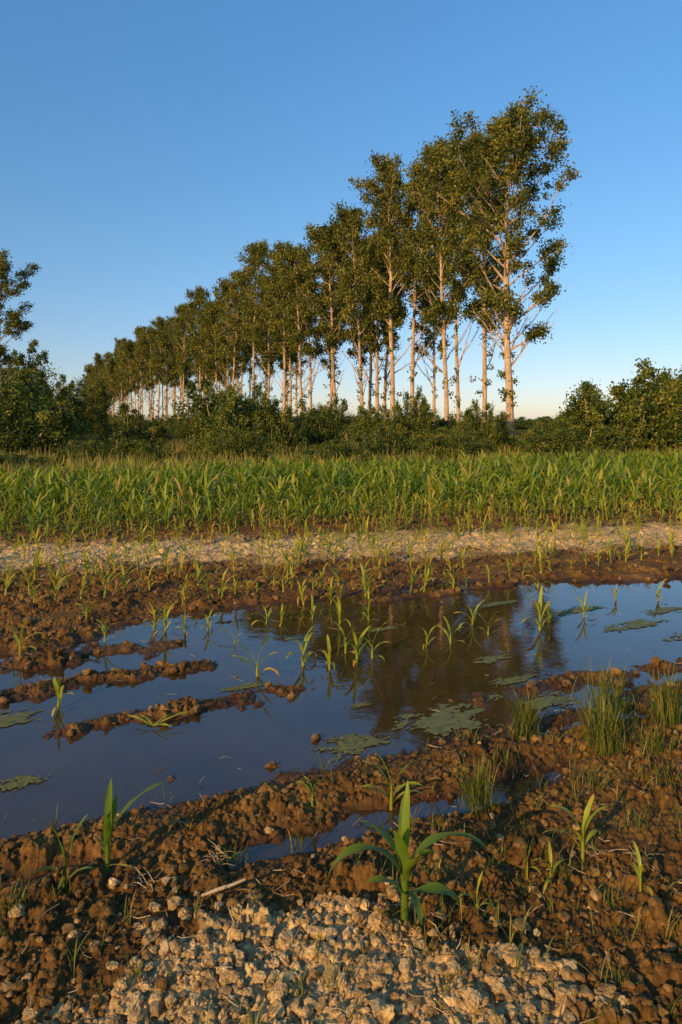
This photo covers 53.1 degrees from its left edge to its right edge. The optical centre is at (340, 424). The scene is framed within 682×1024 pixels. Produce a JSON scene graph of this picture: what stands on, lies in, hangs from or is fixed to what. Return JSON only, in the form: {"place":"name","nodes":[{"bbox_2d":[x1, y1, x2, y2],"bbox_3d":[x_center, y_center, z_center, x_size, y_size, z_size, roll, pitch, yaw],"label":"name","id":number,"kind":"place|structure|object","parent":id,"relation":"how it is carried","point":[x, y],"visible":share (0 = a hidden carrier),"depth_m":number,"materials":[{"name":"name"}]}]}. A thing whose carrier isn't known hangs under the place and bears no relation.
{"place":"outdoors","nodes":[
{"label":"outdoors","id":0,"kind":"place"},
{"bbox_2d":[0,436,680,486],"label":"meadow grass","id":1,"kind":"structure","parent":0,"point":[73,466],"depth_m":21.34,"materials":[{"name":"plant"}]},
{"bbox_2d":[0,429,681,1023],"bbox_3d":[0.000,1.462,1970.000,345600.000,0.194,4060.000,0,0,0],"label":"ground","id":2,"kind":"structure","parent":0,"point":[150,833],"depth_m":2.52,"materials":[{"name":"soil"}]},
{"bbox_2d":[0,873,39,916],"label":"grass tuft","id":3,"kind":"object","parent":2,"relation":"on","point":[17,898],"visible":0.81,"depth_m":2.05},
{"bbox_2d":[0,249,41,385],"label":"poplar tree","id":4,"kind":"object","parent":2,"relation":"on","point":[16,325],"visible":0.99,"depth_m":51.88,"materials":[{"name":"green plant"}]},
{"bbox_2d":[1,618,44,654],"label":"corn seedling","id":5,"kind":"object","parent":2,"relation":"on","point":[18,642],"visible":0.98,"depth_m":4.36,"materials":[{"name":"green plant"}]},
{"bbox_2d":[1,339,72,414],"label":"alder tree","id":6,"kind":"object","parent":2,"relation":"on","point":[31,349],"visible":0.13,"depth_m":59.93,"materials":[{"name":"green plant"}]},
{"bbox_2d":[0,363,74,449],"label":"hawthorn bush","id":7,"kind":"object","parent":2,"relation":"on","point":[23,376],"visible":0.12,"depth_m":34.70,"materials":[{"name":"green plant"}]},
{"bbox_2d":[0,367,91,457],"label":"hawthorn bush","id":8,"kind":"object","parent":2,"relation":"on","point":[33,430],"visible":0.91,"depth_m":28.91,"materials":[{"name":"green plant"}]},
{"bbox_2d":[35,813,94,891],"bbox_3d":[-0.854,1.343,2.116,0.186,0.252,0.046,0,0,-33],"label":"corn seedling","id":9,"kind":"object","parent":2,"relation":"on","point":[64,883],"visible":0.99,"depth_m":2.13,"materials":[{"name":"green plant"}]},
{"bbox_2d":[50,374,100,434],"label":"alder tree","id":10,"kind":"object","parent":2,"relation":"on","point":[83,411],"visible":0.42,"depth_m":94.93,"materials":[{"name":"green plant"}]},
{"bbox_2d":[67,364,116,433],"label":"alder tree","id":11,"kind":"object","parent":2,"relation":"on","point":[99,398],"visible":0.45,"depth_m":108.96,"materials":[{"name":"green plant"}]},
{"bbox_2d":[78,402,174,447],"bbox_3d":[-10.703,0.475,34.102,4.448,3.374,3.673,0,0,34],"label":"hawthorn bush","id":12,"kind":"object","parent":2,"relation":"on","point":[133,426],"visible":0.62,"depth_m":33.74,"materials":[{"name":"green plant"}]},
{"bbox_2d":[94,779,163,872],"bbox_3d":[-0.692,1.321,2.236,0.219,0.317,0.089,0,0,-25],"label":"corn plant","id":13,"kind":"object","parent":2,"relation":"on","point":[110,809],"visible":1,"depth_m":2.22,"materials":[{"name":"green plant"}]},
{"bbox_2d":[81,285,258,422],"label":"distant poplar row","id":14,"kind":"object","parent":2,"relation":"on","point":[146,357],"visible":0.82,"depth_m":121.88,"materials":[{"name":"green plant"}]},
{"bbox_2d":[186,303,220,398],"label":"poplar tree","id":15,"kind":"object","parent":2,"relation":"on","point":[200,342],"visible":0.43,"depth_m":89.53,"materials":[{"name":"green plant"}]},
{"bbox_2d":[192,299,230,407],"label":"poplar tree","id":16,"kind":"object","parent":2,"relation":"on","point":[209,318],"visible":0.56,"depth_m":85.64,"materials":[{"name":"green plant"}]},
{"bbox_2d":[201,878,245,896],"bbox_3d":[-0.357,1.407,2.074,0.136,0.024,0.018,0,0,-25],"label":"dry stick","id":17,"kind":"object","parent":2,"relation":"on","point":[217,889],"visible":1,"depth_m":2.07,"materials":[{"name":"wood"}]},
{"bbox_2d":[171,375,280,450],"bbox_3d":[-5.089,-0.001,32.052,5.512,4.702,6.079,0,0,-12],"label":"hawthorn bush","id":18,"kind":"object","parent":2,"relation":"on","point":[210,418],"visible":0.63,"depth_m":31.05,"materials":[{"name":"green plant"}]},
{"bbox_2d":[211,276,246,394],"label":"poplar tree","id":19,"kind":"object","parent":2,"relation":"on","point":[220,338],"visible":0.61,"depth_m":80.67,"materials":[{"name":"green plant"}]},
{"bbox_2d":[216,269,256,394],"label":"poplar tree","id":20,"kind":"object","parent":2,"relation":"on","point":[235,296],"visible":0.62,"depth_m":77.48,"materials":[{"name":"green plant"}]},
{"bbox_2d":[226,326,251,406],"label":"poplar tree","id":21,"kind":"object","parent":2,"relation":"on","point":[237,374],"visible":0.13,"depth_m":90.99,"materials":[{"name":"green plant"}]},
{"bbox_2d":[227,842,252,867],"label":"grass tuft","id":22,"kind":"object","parent":2,"relation":"on","point":[237,858],"visible":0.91,"depth_m":2.33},
{"bbox_2d":[223,296,257,395],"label":"poplar tree","id":23,"kind":"object","parent":2,"relation":"on","point":[239,367],"visible":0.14,"depth_m":87.08,"materials":[{"name":"green plant"}]},
{"bbox_2d":[230,238,271,400],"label":"poplar tree","id":24,"kind":"object","parent":2,"relation":"on","point":[259,255],"visible":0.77,"depth_m":72.94,"materials":[{"name":"green plant"}]},
{"bbox_2d":[246,306,276,397],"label":"poplar tree","id":25,"kind":"object","parent":2,"relation":"on","point":[261,367],"visible":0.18,"depth_m":81.47,"materials":[{"name":"green plant"}]},
{"bbox_2d":[244,272,295,398],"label":"poplar tree","id":26,"kind":"object","parent":2,"relation":"on","point":[256,327],"visible":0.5,"depth_m":67.14,"materials":[{"name":"green plant"}]},
{"bbox_2d":[238,392,321,454],"bbox_3d":[-3.089,0.459,31.429,4.398,3.894,3.967,0,0,27],"label":"hawthorn bush","id":27,"kind":"object","parent":2,"relation":"on","point":[279,431],"visible":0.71,"depth_m":30.55,"materials":[{"name":"green plant"}]},
{"bbox_2d":[265,280,298,410],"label":"poplar tree","id":28,"kind":"object","parent":2,"relation":"on","point":[290,358],"visible":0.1,"depth_m":73.60,"materials":[{"name":"green plant"}]},
{"bbox_2d":[255,240,310,415],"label":"poplar tree","id":29,"kind":"object","parent":2,"relation":"on","point":[274,290],"visible":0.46,"depth_m":62.87,"materials":[{"name":"green plant"}]},
{"bbox_2d":[270,305,296,409],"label":"poplar tree","id":30,"kind":"object","parent":2,"relation":"on","point":[280,365],"visible":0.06,"depth_m":77.56,"materials":[{"name":"green plant"}]},
{"bbox_2d":[282,316,315,415],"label":"poplar tree","id":31,"kind":"object","parent":2,"relation":"on","point":[296,379],"visible":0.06,"depth_m":82.48,"materials":[{"name":"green plant"}]},
{"bbox_2d":[273,241,340,411],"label":"poplar tree","id":32,"kind":"object","parent":2,"relation":"on","point":[296,274],"visible":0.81,"depth_m":57.85,"materials":[{"name":"green plant"}]},
{"bbox_2d":[285,264,329,410],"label":"poplar tree","id":33,"kind":"object","parent":2,"relation":"on","point":[316,342],"visible":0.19,"depth_m":69.34,"materials":[{"name":"green plant"}]},
{"bbox_2d":[296,776,320,806],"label":"corn seedling","id":34,"kind":"object","parent":2,"relation":"on","point":[307,787],"visible":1,"depth_m":2.62,"materials":[{"name":"green plant"}]},
{"bbox_2d":[157,674,463,781],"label":"dirt clods","id":35,"kind":"object","parent":2,"relation":"on","point":[315,737],"visible":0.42,"depth_m":3.24,"materials":[{"name":"soil"}]},
{"bbox_2d":[0,873,630,1023],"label":"dry soil clods","id":36,"kind":"object","parent":2,"relation":"on","point":[374,978],"visible":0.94,"depth_m":1.76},
{"bbox_2d":[292,395,355,449],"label":"hawthorn bush","id":37,"kind":"object","parent":2,"relation":"on","point":[331,428],"visible":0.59,"depth_m":34.09,"materials":[{"name":"green plant"}]},
{"bbox_2d":[292,214,361,410],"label":"poplar tree","id":38,"kind":"object","parent":2,"relation":"on","point":[318,239],"visible":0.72,"depth_m":53.60,"materials":[{"name":"green plant"}]},
{"bbox_2d":[308,237,348,406],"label":"poplar tree","id":39,"kind":"object","parent":2,"relation":"on","point":[344,339],"visible":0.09,"depth_m":64.43,"materials":[{"name":"green plant"}]},
{"bbox_2d":[318,293,347,404],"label":"poplar tree","id":40,"kind":"object","parent":2,"relation":"on","point":[324,362],"visible":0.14,"depth_m":76.65,"materials":[{"name":"green plant"}]},
{"bbox_2d":[0,407,679,472],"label":"hedgerow","id":41,"kind":"object","parent":2,"relation":"on","point":[440,438],"visible":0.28,"depth_m":24.42,"materials":[{"name":"green plant"}]},
{"bbox_2d":[0,526,680,568],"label":"dry field clods","id":42,"kind":"object","parent":2,"relation":"on","point":[81,561],"visible":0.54,"depth_m":8.09,"materials":[{"name":"soil"}]},
{"bbox_2d":[0,579,681,886],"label":"puddle water","id":43,"kind":"structure","parent":2,"relation":"on","point":[409,675],"depth_m":3.86,"materials":[{"name":"liquid"}]},
{"bbox_2d":[0,774,51,791],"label":"algae mat","id":44,"kind":"object","parent":43,"relation":"on","point":[22,781],"visible":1,"depth_m":2.86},
{"bbox_2d":[0,708,65,726],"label":"algae mat","id":45,"kind":"object","parent":43,"relation":"on","point":[8,720],"visible":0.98,"depth_m":3.47,"materials":[{"name":"plant"}]},
{"bbox_2d":[52,677,72,715],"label":"corn seedling","id":46,"kind":"object","parent":43,"relation":"on","point":[58,689],"visible":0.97,"depth_m":3.60,"materials":[{"name":"green plant"}]},
{"bbox_2d":[143,602,170,629],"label":"corn seedling","id":47,"kind":"object","parent":43,"relation":"on","point":[155,625],"visible":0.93,"depth_m":4.97,"materials":[{"name":"green plant"}]},
{"bbox_2d":[127,711,190,726],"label":"fallen corn seedling","id":48,"kind":"object","parent":43,"relation":"on","point":[149,721],"visible":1,"depth_m":3.40,"materials":[{"name":"green plant"}]},
{"bbox_2d":[153,603,173,635],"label":"corn seedling","id":49,"kind":"object","parent":43,"relation":"on","point":[166,613],"visible":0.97,"depth_m":4.89,"materials":[{"name":"green plant"}]},
{"bbox_2d":[221,682,264,691],"bbox_3d":[-0.550,1.496,3.900,0.375,0.004,0.125,0,0,-26],"label":"algae mat","id":50,"kind":"object","parent":43,"relation":"on","point":[249,685],"visible":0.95,"depth_m":3.90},
{"bbox_2d":[233,637,278,675],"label":"corn seedling","id":51,"kind":"object","parent":43,"relation":"on","point":[257,667],"visible":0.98,"depth_m":4.07,"materials":[{"name":"green plant"}]},
{"bbox_2d":[284,626,316,665],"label":"corn seedling","id":52,"kind":"object","parent":43,"relation":"on","point":[303,649],"visible":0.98,"depth_m":4.25,"materials":[{"name":"green plant"}]},
{"bbox_2d":[322,635,334,670],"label":"corn seedling","id":53,"kind":"object","parent":43,"relation":"on","point":[328,657],"visible":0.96,"depth_m":4.19,"materials":[{"name":"green plant"}]},
{"bbox_2d":[329,596,350,626],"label":"corn seedling","id":54,"kind":"object","parent":43,"relation":"on","point":[338,605],"visible":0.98,"depth_m":5.13,"materials":[{"name":"green plant"}]},
{"bbox_2d":[310,732,390,760],"bbox_3d":[0.050,1.496,3.200,0.450,0.005,0.275,0,0,-26],"label":"algae mat","id":55,"kind":"object","parent":43,"relation":"on","point":[353,741],"visible":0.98,"depth_m":3.20,"materials":[{"name":"plant"}]},
{"bbox_2d":[341,626,371,666],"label":"corn seedling","id":56,"kind":"object","parent":43,"relation":"on","point":[356,647],"visible":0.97,"depth_m":4.30,"materials":[{"name":"green plant"}]},
{"bbox_2d":[392,703,503,740],"bbox_3d":[0.530,1.496,3.450,0.700,0.004,0.425,0,0,-26],"label":"algae mat","id":57,"kind":"object","parent":43,"relation":"on","point":[437,723],"visible":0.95,"depth_m":3.44,"materials":[{"name":"plant"}]},
{"bbox_2d":[438,616,463,643],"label":"corn seedling","id":58,"kind":"object","parent":43,"relation":"on","point":[444,630],"visible":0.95,"depth_m":4.69,"materials":[{"name":"green plant"}]},
{"bbox_2d":[453,599,485,627],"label":"corn seedling","id":59,"kind":"object","parent":43,"relation":"on","point":[474,615],"visible":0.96,"depth_m":5.09,"materials":[{"name":"green plant"}]},
{"bbox_2d":[468,654,510,663],"bbox_3d":[0.950,1.496,4.350,0.450,0.004,0.150,0,0,-26],"label":"algae mat","id":60,"kind":"object","parent":43,"relation":"on","point":[487,659],"visible":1,"depth_m":4.36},
{"bbox_2d":[470,600,517,607],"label":"algae mat","id":61,"kind":"object","parent":43,"relation":"on","point":[490,604],"visible":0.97,"depth_m":5.71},
{"bbox_2d":[488,674,537,685],"bbox_3d":[1.000,1.496,4.000,0.500,0.004,0.125,0,0,-26],"label":"algae mat","id":62,"kind":"object","parent":43,"relation":"on","point":[510,680],"visible":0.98,"depth_m":3.99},
{"bbox_2d":[521,586,552,629],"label":"corn seedling","id":63,"kind":"object","parent":43,"relation":"on","point":[539,607],"visible":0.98,"depth_m":4.99,"materials":[{"name":"green plant"}]},
{"bbox_2d":[522,690,578,710],"bbox_3d":[1.150,1.496,3.700,0.500,0.005,0.250,0,0,-26],"label":"algae mat","id":64,"kind":"object","parent":43,"relation":"on","point":[554,700],"visible":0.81,"depth_m":3.70,"materials":[{"name":"plant"}]},
{"bbox_2d":[547,605,606,615],"bbox_3d":[1.900,1.496,5.500,0.750,0.005,0.200,0,0,-26],"label":"algae mat","id":65,"kind":"object","parent":43,"relation":"on","point":[573,610],"visible":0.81,"depth_m":5.49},
{"bbox_2d":[603,618,671,631],"bbox_3d":[2.200,1.496,5.100,0.875,0.004,0.250,0,0,-26],"label":"algae mat","id":66,"kind":"object","parent":43,"relation":"on","point":[638,623],"visible":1,"depth_m":5.11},
{"bbox_2d":[640,606,681,615],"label":"algae mat","id":67,"kind":"object","parent":43,"relation":"on","point":[665,609],"visible":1,"depth_m":5.49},
{"bbox_2d":[0,511,681,604],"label":"corn seedling rows","id":68,"kind":"object","parent":2,"relation":"on","point":[37,556],"visible":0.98,"depth_m":7.16,"materials":[{"name":"plant"}]},
{"bbox_2d":[0,712,681,1023],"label":"weeds","id":69,"kind":"object","parent":2,"relation":"on","point":[425,944],"visible":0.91,"depth_m":1.96,"materials":[{"name":"green plant"}]},
{"bbox_2d":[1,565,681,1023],"bbox_3d":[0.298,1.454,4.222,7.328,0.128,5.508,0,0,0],"label":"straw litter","id":70,"kind":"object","parent":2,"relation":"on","point":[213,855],"visible":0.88,"depth_m":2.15,"materials":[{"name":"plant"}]},
{"bbox_2d":[318,199,383,420],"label":"poplar tree","id":71,"kind":"object","parent":2,"relation":"on","point":[351,225],"visible":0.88,"depth_m":49.53,"materials":[{"name":"green plant"}]},
{"bbox_2d":[333,285,375,407],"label":"poplar tree","id":72,"kind":"object","parent":2,"relation":"on","point":[349,352],"visible":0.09,"depth_m":67.33,"materials":[{"name":"green plant"}]},
{"bbox_2d":[335,231,407,411],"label":"poplar tree","id":73,"kind":"object","parent":2,"relation":"on","point":[370,370],"visible":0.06,"depth_m":58.59,"materials":[{"name":"green plant"}]},
{"bbox_2d":[343,402,408,440],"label":"hawthorn bush","id":74,"kind":"object","parent":2,"relation":"on","point":[368,421],"visible":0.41,"depth_m":34.20,"materials":[{"name":"green plant"}]},
{"bbox_2d":[346,242,409,417],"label":"poplar tree","id":75,"kind":"object","parent":2,"relation":"on","point":[375,348],"visible":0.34,"depth_m":54.83,"materials":[{"name":"green plant"}]},
{"bbox_2d":[156,414,604,429],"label":"distant treeline","id":76,"kind":"object","parent":2,"relation":"on","point":[521,422],"visible":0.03,"depth_m":191.21,"materials":[{"name":"green plant"}]},
{"bbox_2d":[348,150,430,418],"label":"poplar tree","id":77,"kind":"object","parent":2,"relation":"on","point":[388,176],"visible":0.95,"depth_m":45.44,"materials":[{"name":"green plant"}]},
{"bbox_2d":[360,753,424,810],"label":"corn seedling","id":78,"kind":"object","parent":2,"relation":"on","point":[391,790],"visible":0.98,"depth_m":2.66,"materials":[{"name":"green plant"}]},
{"bbox_2d":[375,226,414,418],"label":"poplar tree","id":79,"kind":"object","parent":2,"relation":"on","point":[385,377],"visible":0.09,"depth_m":61.06,"materials":[{"name":"green plant"}]},
{"bbox_2d":[328,781,488,924],"bbox_3d":[0.189,1.245,1.942,0.432,0.404,0.206,0,0,-28],"label":"corn plant","id":80,"kind":"object","parent":2,"relation":"on","point":[400,846],"visible":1,"depth_m":1.95,"materials":[{"name":"green plant"}]},
{"bbox_2d":[387,385,438,436],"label":"hawthorn bush","id":81,"kind":"object","parent":2,"relation":"on","point":[421,419],"visible":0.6,"depth_m":36.46,"materials":[{"name":"green plant"}]},
{"bbox_2d":[382,178,447,420],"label":"poplar tree","id":82,"kind":"object","parent":2,"relation":"on","point":[415,297],"visible":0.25,"depth_m":51.37,"materials":[{"name":"green plant"}]},
{"bbox_2d":[401,253,454,427],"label":"poplar tree","id":83,"kind":"object","parent":2,"relation":"on","point":[426,339],"visible":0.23,"depth_m":56.78,"materials":[{"name":"green plant"}]},
{"bbox_2d":[400,135,475,424],"bbox_3d":[5.983,-7.659,40.278,4.714,18.851,5.120,-3,1,-20],"label":"poplar tree","id":84,"kind":"object","parent":2,"relation":"on","point":[419,169],"visible":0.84,"depth_m":39.97,"materials":[{"name":"green plant"}]},
{"bbox_2d":[418,810,466,836],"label":"grass tuft","id":85,"kind":"object","parent":2,"relation":"on","point":[440,822],"visible":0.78,"depth_m":2.45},
{"bbox_2d":[420,170,479,420],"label":"poplar tree","id":86,"kind":"object","parent":2,"relation":"on","point":[464,290],"visible":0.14,"depth_m":46.66,"materials":[{"name":"green plant"}]},
{"bbox_2d":[458,871,495,910],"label":"corn seedling","id":87,"kind":"object","parent":2,"relation":"on","point":[478,884],"visible":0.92,"depth_m":2.01,"materials":[{"name":"green plant"}]},
{"bbox_2d":[451,750,504,817],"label":"grass tuft","id":88,"kind":"object","parent":2,"relation":"on","point":[475,788],"visible":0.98,"depth_m":2.60,"materials":[{"name":"plant"}]},
{"bbox_2d":[449,398,515,449],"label":"hawthorn bush","id":89,"kind":"object","parent":2,"relation":"on","point":[469,417],"visible":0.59,"depth_m":33.18,"materials":[{"name":"green plant"}]},
{"bbox_2d":[442,125,528,421],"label":"poplar tree","id":90,"kind":"object","parent":2,"relation":"on","point":[475,304],"visible":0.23,"depth_m":41.87,"materials":[{"name":"green plant"}]},
{"bbox_2d":[418,85,581,445],"bbox_3d":[8.176,-7.438,34.787,7.986,18.375,7.898,0,0,0],"label":"poplar tree","id":91,"kind":"object","parent":2,"relation":"on","point":[509,135],"visible":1,"depth_m":34.29,"materials":[{"name":"green plant"}]},
{"bbox_2d":[481,741,524,773],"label":"grass tuft","id":92,"kind":"object","parent":2,"relation":"on","point":[494,762],"visible":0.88,"depth_m":2.94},
{"bbox_2d":[485,814,556,865],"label":"grass tuft","id":93,"kind":"object","parent":2,"relation":"on","point":[515,835],"visible":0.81,"depth_m":2.34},
{"bbox_2d":[500,682,549,741],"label":"grass tuft","id":94,"kind":"object","parent":2,"relation":"on","point":[527,727],"visible":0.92,"depth_m":3.21,"materials":[{"name":"plant"}]},
{"bbox_2d":[533,840,570,893],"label":"corn seedling","id":95,"kind":"object","parent":2,"relation":"on","point":[550,866],"visible":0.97,"depth_m":2.15,"materials":[{"name":"green plant"}]},
{"bbox_2d":[543,794,607,861],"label":"corn seedling","id":96,"kind":"object","parent":2,"relation":"on","point":[585,822],"visible":1,"depth_m":2.31,"materials":[{"name":"green plant"}]},
{"bbox_2d":[540,758,619,799],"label":"grass tuft","id":97,"kind":"object","parent":2,"relation":"on","point":[588,778],"visible":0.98,"depth_m":2.76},
{"bbox_2d":[560,686,651,762],"bbox_3d":[1.155,1.321,3.044,0.358,0.284,0.341,0,0,-20],"label":"grass tuft","id":98,"kind":"object","parent":2,"relation":"on","point":[601,734],"visible":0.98,"depth_m":3.04,"materials":[{"name":"plant"}]},
{"bbox_2d":[538,379,681,453],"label":"hawthorn bush","id":99,"kind":"object","parent":2,"relation":"on","point":[587,403],"visible":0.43,"depth_m":28.78,"materials":[{"name":"green plant"}]},
{"bbox_2d":[567,654,656,729],"bbox_3d":[1.345,1.326,3.370,0.457,0.338,0.444,0,0,22],"label":"grass tuft","id":100,"kind":"object","parent":2,"relation":"on","point":[607,692],"visible":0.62,"depth_m":3.40,"materials":[{"name":"plant"}]},
{"bbox_2d":[597,357,681,452],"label":"hawthorn bush","id":101,"kind":"object","parent":2,"relation":"on","point":[667,393],"visible":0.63,"depth_m":28.98,"materials":[{"name":"green plant"}]},
{"bbox_2d":[632,841,652,895],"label":"corn seedling","id":102,"kind":"object","parent":2,"relation":"on","point":[639,871],"visible":0.98,"depth_m":2.13,"materials":[{"name":"green plant"}]},
{"bbox_2d":[612,792,673,841],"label":"grass tuft","id":103,"kind":"object","parent":2,"relation":"on","point":[646,818],"visible":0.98,"depth_m":2.48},
{"bbox_2d":[631,718,680,756],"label":"grass tuft","id":104,"kind":"object","parent":2,"relation":"on","point":[650,745],"visible":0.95,"depth_m":3.02,"materials":[{"name":"plant"}]},
{"bbox_2d":[633,751,681,793],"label":"grass tuft","id":105,"kind":"object","parent":2,"relation":"on","point":[665,777],"visible":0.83,"depth_m":2.75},
{"bbox_2d":[639,658,681,729],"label":"grass tuft","id":106,"kind":"object","parent":2,"relation":"on","point":[670,705],"visible":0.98,"depth_m":3.29,"materials":[{"name":"plant"}]},
{"bbox_2d":[0,444,681,543],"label":"corn field","id":107,"kind":"structure","parent":0,"point":[644,474],"depth_m":11.72,"materials":[{"name":"green plant"}]},
{"bbox_2d":[0,0,681,420],"label":"sky","id":108,"kind":"structure","parent":0,"point":[144,144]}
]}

